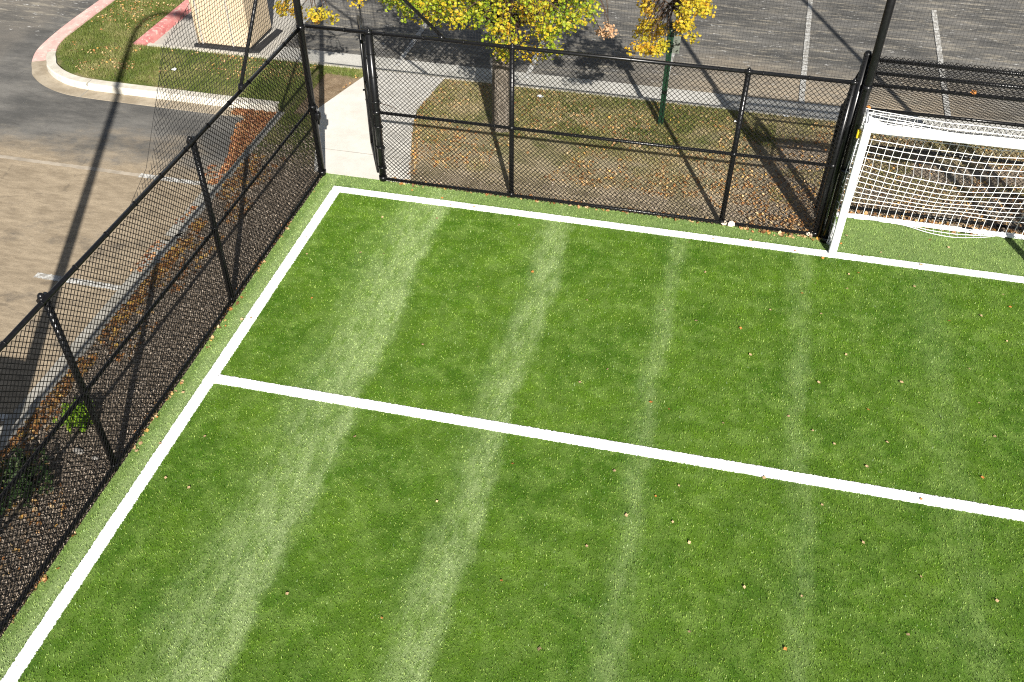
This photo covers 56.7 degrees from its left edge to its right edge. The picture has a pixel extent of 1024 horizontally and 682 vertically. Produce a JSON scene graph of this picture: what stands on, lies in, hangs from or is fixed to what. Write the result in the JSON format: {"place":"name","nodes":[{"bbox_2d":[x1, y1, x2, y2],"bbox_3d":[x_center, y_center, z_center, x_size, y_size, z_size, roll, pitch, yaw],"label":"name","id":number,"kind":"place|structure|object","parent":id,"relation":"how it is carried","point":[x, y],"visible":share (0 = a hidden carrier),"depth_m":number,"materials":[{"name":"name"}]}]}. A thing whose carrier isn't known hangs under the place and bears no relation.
{"place":"outdoors","nodes":[
{"label":"outdoors","id":0,"kind":"place"},
{"bbox_2d":[58,0,362,145],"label":"lawn grass","id":1,"kind":"structure","parent":0,"point":[116,33],"depth_m":17.76,"materials":[{"name":"green plant"}]},
{"bbox_2d":[314,71,443,183],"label":"walkway","id":2,"kind":"structure","parent":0,"point":[343,126],"depth_m":15.95,"materials":[{"name":"concrete"}]},
{"bbox_2d":[322,148,411,159],"bbox_3d":[-2.362,-3.018,15.324,1.550,0.014,0.012,9,43,9],"label":"walkway joint","id":3,"kind":"object","parent":2,"relation":"on","point":[357,152],"visible":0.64,"depth_m":15.35,"materials":[{"name":"grey concrete"}]},
{"bbox_2d":[0,173,1023,681],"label":"turf field","id":4,"kind":"structure","parent":0,"point":[416,651],"depth_m":10.31,"materials":[{"name":"green plastic"}]},
{"bbox_2d":[0,186,341,681],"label":"touch line","id":5,"kind":"object","parent":4,"relation":"on","point":[32,646],"visible":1,"depth_m":10.40,"materials":[{"name":"white paint"}]},
{"bbox_2d":[214,374,1023,521],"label":"box line","id":6,"kind":"object","parent":4,"relation":"on","point":[819,481],"visible":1,"depth_m":10.61,"materials":[{"name":"white paint"}]},
{"bbox_2d":[340,187,1023,282],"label":"goal line","id":7,"kind":"object","parent":4,"relation":"on","point":[809,251],"visible":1,"depth_m":13.67,"materials":[{"name":"white paint"}]},
{"bbox_2d":[721,220,734,226],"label":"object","id":8,"kind":"object","parent":4,"relation":"on","point":[731,223],"visible":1,"depth_m":13.81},
{"bbox_2d":[821,0,895,243],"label":"net post","id":9,"kind":"object","parent":4,"relation":"on","point":[867,87],"visible":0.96,"depth_m":12.18,"materials":[{"name":"black metal"}]},
{"bbox_2d":[826,108,1023,254],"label":"football goal","id":10,"kind":"object","parent":4,"relation":"on","point":[873,125],"visible":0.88,"depth_m":12.79,"materials":[{"name":"white plastic"}]},
{"bbox_2d":[0,0,1023,426],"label":"parking lot","id":11,"kind":"structure","parent":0,"point":[56,220],"depth_m":17.30,"materials":[{"name":"grey asphalt"}]},
{"bbox_2d":[0,414,9,420],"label":"stall line","id":12,"kind":"object","parent":11,"relation":"on","point":[3,416],"visible":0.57,"depth_m":11.13,"materials":[{"name":"paint"}]},
{"bbox_2d":[32,0,104,61],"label":"painted curb","id":13,"kind":"object","parent":11,"relation":"on","point":[40,53],"visible":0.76,"depth_m":18.79,"materials":[{"name":"red paint"}]},
{"bbox_2d":[0,155,139,175],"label":"stall line","id":14,"kind":"object","parent":11,"relation":"on","point":[71,165],"visible":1,"depth_m":15.25,"materials":[{"name":"paint"}]},
{"bbox_2d":[34,273,120,289],"bbox_3d":[-5.970,-0.819,13.030,1.280,0.001,0.130,9,43,9],"label":"stall line","id":15,"kind":"object","parent":11,"relation":"on","point":[48,276],"visible":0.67,"depth_m":13.03,"materials":[{"name":"paint"}]},
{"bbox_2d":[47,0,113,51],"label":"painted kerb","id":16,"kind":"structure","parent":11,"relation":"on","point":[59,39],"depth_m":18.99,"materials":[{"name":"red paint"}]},
{"bbox_2d":[0,235,180,449],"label":"bed kerb","id":17,"kind":"structure","parent":11,"relation":"on","point":[48,383],"depth_m":11.96,"materials":[{"name":"grey concrete"}]},
{"bbox_2d":[31,60,247,117],"bbox_3d":[-6.736,-4.382,17.036,5.406,0.058,0.926,16,44,17],"label":"island gutter","id":18,"kind":"object","parent":11,"relation":"on","point":[42,75],"visible":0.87,"depth_m":17.01,"materials":[{"name":"concrete"}]},
{"bbox_2d":[132,0,190,45],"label":"red kerb","id":19,"kind":"structure","parent":11,"relation":"on","point":[159,29],"depth_m":19.02,"materials":[{"name":"paint"}]},
{"bbox_2d":[46,51,278,111],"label":"island kerb","id":20,"kind":"structure","parent":11,"relation":"on","point":[57,72],"depth_m":16.99,"materials":[{"name":"concrete"}]},
{"bbox_2d":[138,173,199,184],"bbox_3d":[-5.372,-2.547,14.961,1.100,0.001,0.131,9,43,9],"label":"stall line","id":21,"kind":"object","parent":11,"relation":"on","point":[152,176],"visible":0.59,"depth_m":14.96,"materials":[{"name":"paint"}]},
{"bbox_2d":[130,108,276,271],"bbox_3d":[-4.885,-2.515,14.917,0.816,0.083,4.710,7,42,7],"label":"leaf pile","id":22,"kind":"object","parent":11,"relation":"on","point":[237,141],"visible":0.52,"depth_m":15.87,"materials":[{"name":"brown plant"}]},
{"bbox_2d":[166,111,284,235],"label":"bed kerb","id":23,"kind":"structure","parent":11,"relation":"on","point":[202,205],"depth_m":14.59,"materials":[{"name":"grey concrete"}]},
{"bbox_2d":[269,0,325,55],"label":"stall line","id":24,"kind":"object","parent":11,"relation":"on","point":[318,5],"visible":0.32,"depth_m":19.51,"materials":[{"name":"paint"}]},
{"bbox_2d":[395,11,434,66],"bbox_3d":[-1.606,-6.893,19.819,0.115,0.001,5.260,9,43,9],"label":"stall line","id":25,"kind":"object","parent":11,"relation":"on","point":[401,58],"visible":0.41,"depth_m":18.51,"materials":[{"name":"paint"}]},
{"bbox_2d":[524,4,562,78],"bbox_3d":[0.832,-6.543,19.445,0.113,0.001,5.180,9,43,9],"label":"stall line","id":26,"kind":"object","parent":11,"relation":"on","point":[535,61],"visible":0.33,"depth_m":18.09,"materials":[{"name":"paint"}]},
{"bbox_2d":[147,43,1023,139],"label":"lot kerb","id":27,"kind":"structure","parent":11,"relation":"on","point":[434,75],"depth_m":17.08,"materials":[{"name":"concrete"}]},
{"bbox_2d":[272,47,1023,138],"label":"lot gutter","id":28,"kind":"object","parent":11,"relation":"on","point":[335,57],"visible":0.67,"depth_m":17.28,"materials":[{"name":"grey concrete"}]},
{"bbox_2d":[659,53,674,95],"bbox_3d":[3.285,-6.122,18.992,0.115,0.001,5.300,9,43,9],"label":"stall line","id":29,"kind":"object","parent":11,"relation":"on","point":[673,54],"visible":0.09,"depth_m":17.95,"materials":[{"name":"paint"}]},
{"bbox_2d":[798,0,812,112],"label":"stall line","id":30,"kind":"object","parent":11,"relation":"on","point":[807,41],"visible":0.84,"depth_m":18.40,"materials":[{"name":"paint"}]},
{"bbox_2d":[932,10,951,125],"bbox_3d":[8.203,-5.337,18.150,0.112,0.001,5.081,11,43,11],"label":"stall line","id":31,"kind":"object","parent":11,"relation":"on","point":[937,40],"visible":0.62,"depth_m":18.49,"materials":[{"name":"paint"}]},
{"bbox_2d":[0,0,1023,637],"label":"verge","id":32,"kind":"structure","parent":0,"point":[328,86],"depth_m":14.94,"materials":[{"name":"green plant"}]},
{"bbox_2d":[0,446,53,514],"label":"shrub","id":33,"kind":"object","parent":32,"relation":"on","point":[21,479],"visible":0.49,"depth_m":10.03,"materials":[{"name":"green plant"}]},
{"bbox_2d":[53,399,94,433],"bbox_3d":[-4.929,0.847,10.792,0.481,0.333,0.499,9,43,9],"label":"shrub","id":34,"kind":"object","parent":32,"relation":"on","point":[72,415],"visible":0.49,"depth_m":10.71,"materials":[{"name":"green plant"}]},
{"bbox_2d":[0,153,285,515],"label":"leaf litter","id":35,"kind":"object","parent":32,"relation":"on","point":[92,355],"visible":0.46,"depth_m":12.40,"materials":[{"name":"brown plant"}]},
{"bbox_2d":[0,191,314,629],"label":"leaf litter","id":36,"kind":"object","parent":32,"relation":"on","point":[44,579],"visible":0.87,"depth_m":9.97,"materials":[{"name":"brown plant"}]},
{"bbox_2d":[0,27,322,636],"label":"chain link fence","id":37,"kind":"object","parent":32,"relation":"on","point":[43,300],"visible":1,"depth_m":10.38,"materials":[{"name":"black metal"}]},
{"bbox_2d":[71,0,357,87],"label":"leaf litter","id":38,"kind":"object","parent":32,"relation":"on","point":[171,50],"visible":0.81,"depth_m":18.03,"materials":[{"name":"brown plant"}]},
{"bbox_2d":[154,0,320,55],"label":"bin pad","id":39,"kind":"object","parent":32,"relation":"on","point":[165,36],"depth_m":19.06,"materials":[{"name":"concrete"}]},
{"bbox_2d":[189,0,282,52],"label":"storage bin","id":40,"kind":"object","parent":39,"relation":"on","point":[237,10],"visible":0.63,"depth_m":18.20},
{"bbox_2d":[238,0,444,176],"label":"net post","id":41,"kind":"object","parent":32,"relation":"on","point":[301,26],"visible":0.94,"depth_m":13.31,"materials":[{"name":"black metal"}]},
{"bbox_2d":[129,0,296,206],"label":"ball stop net","id":42,"kind":"object","parent":41,"relation":"hanging from","point":[211,68],"visible":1,"depth_m":10.97,"materials":[{"name":"black fabric"}]},
{"bbox_2d":[301,0,1023,99],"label":"ball stop net","id":43,"kind":"object","parent":41,"relation":"hanging from","point":[729,33],"visible":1,"depth_m":11.97,"materials":[{"name":"black fabric"}]},
{"bbox_2d":[0,123,814,632],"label":"wood chips","id":44,"kind":"object","parent":32,"relation":"on","point":[188,323],"visible":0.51,"depth_m":11.76,"materials":[{"name":"brown wood"}]},
{"bbox_2d":[73,448,83,454],"bbox_3d":[-4.822,1.222,10.557,0.151,0.040,0.078,9,43,9],"label":"stone","id":45,"kind":"object","parent":44,"relation":"on","point":[78,451],"visible":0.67,"depth_m":10.54,"materials":[{"name":"grey stone"}]},
{"bbox_2d":[305,24,857,236],"bbox_3d":[0.759,-2.965,13.494,7.485,2.505,0.126,9,43,9],"label":"chain link fence","id":46,"kind":"object","parent":32,"relation":"on","point":[377,111],"visible":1,"depth_m":13.29,"materials":[{"name":"black metal"}]},
{"bbox_2d":[357,4,378,172],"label":"gate","id":47,"kind":"structure","parent":46,"relation":"attached to","point":[365,70],"depth_m":14.33,"materials":[{"name":"black metal"}]},
{"bbox_2d":[658,21,680,125],"bbox_3d":[2.519,-4.317,15.505,0.310,1.850,0.048,9,43,9],"label":"sign post","id":48,"kind":"object","parent":32,"relation":"on","point":[675,45],"visible":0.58,"depth_m":15.21,"materials":[{"name":"green metal"}]},
{"bbox_2d":[390,177,1023,240],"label":"leaf litter","id":49,"kind":"object","parent":32,"relation":"on","point":[817,238],"visible":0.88,"depth_m":13.92,"materials":[{"name":"brown plant"}]},
{"bbox_2d":[408,80,1023,230],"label":"leaf litter","id":50,"kind":"object","parent":32,"relation":"on","point":[649,191],"visible":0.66,"depth_m":15.08,"materials":[{"name":"brown plant"}]},
{"bbox_2d":[815,50,1023,238],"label":"goal recess fence","id":51,"kind":"object","parent":32,"relation":"on","point":[845,140],"visible":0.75,"depth_m":12.90,"materials":[{"name":"black metal"}]},
{"bbox_2d":[542,88,777,149],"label":"green grass","id":52,"kind":"structure","parent":0,"point":[667,114],"depth_m":16.25,"materials":[{"name":"green plant"}]},
{"bbox_2d":[416,78,1023,231],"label":"verge grass","id":53,"kind":"structure","parent":0,"point":[600,127],"depth_m":15.77,"materials":[{"name":"green plant"}]}
]}

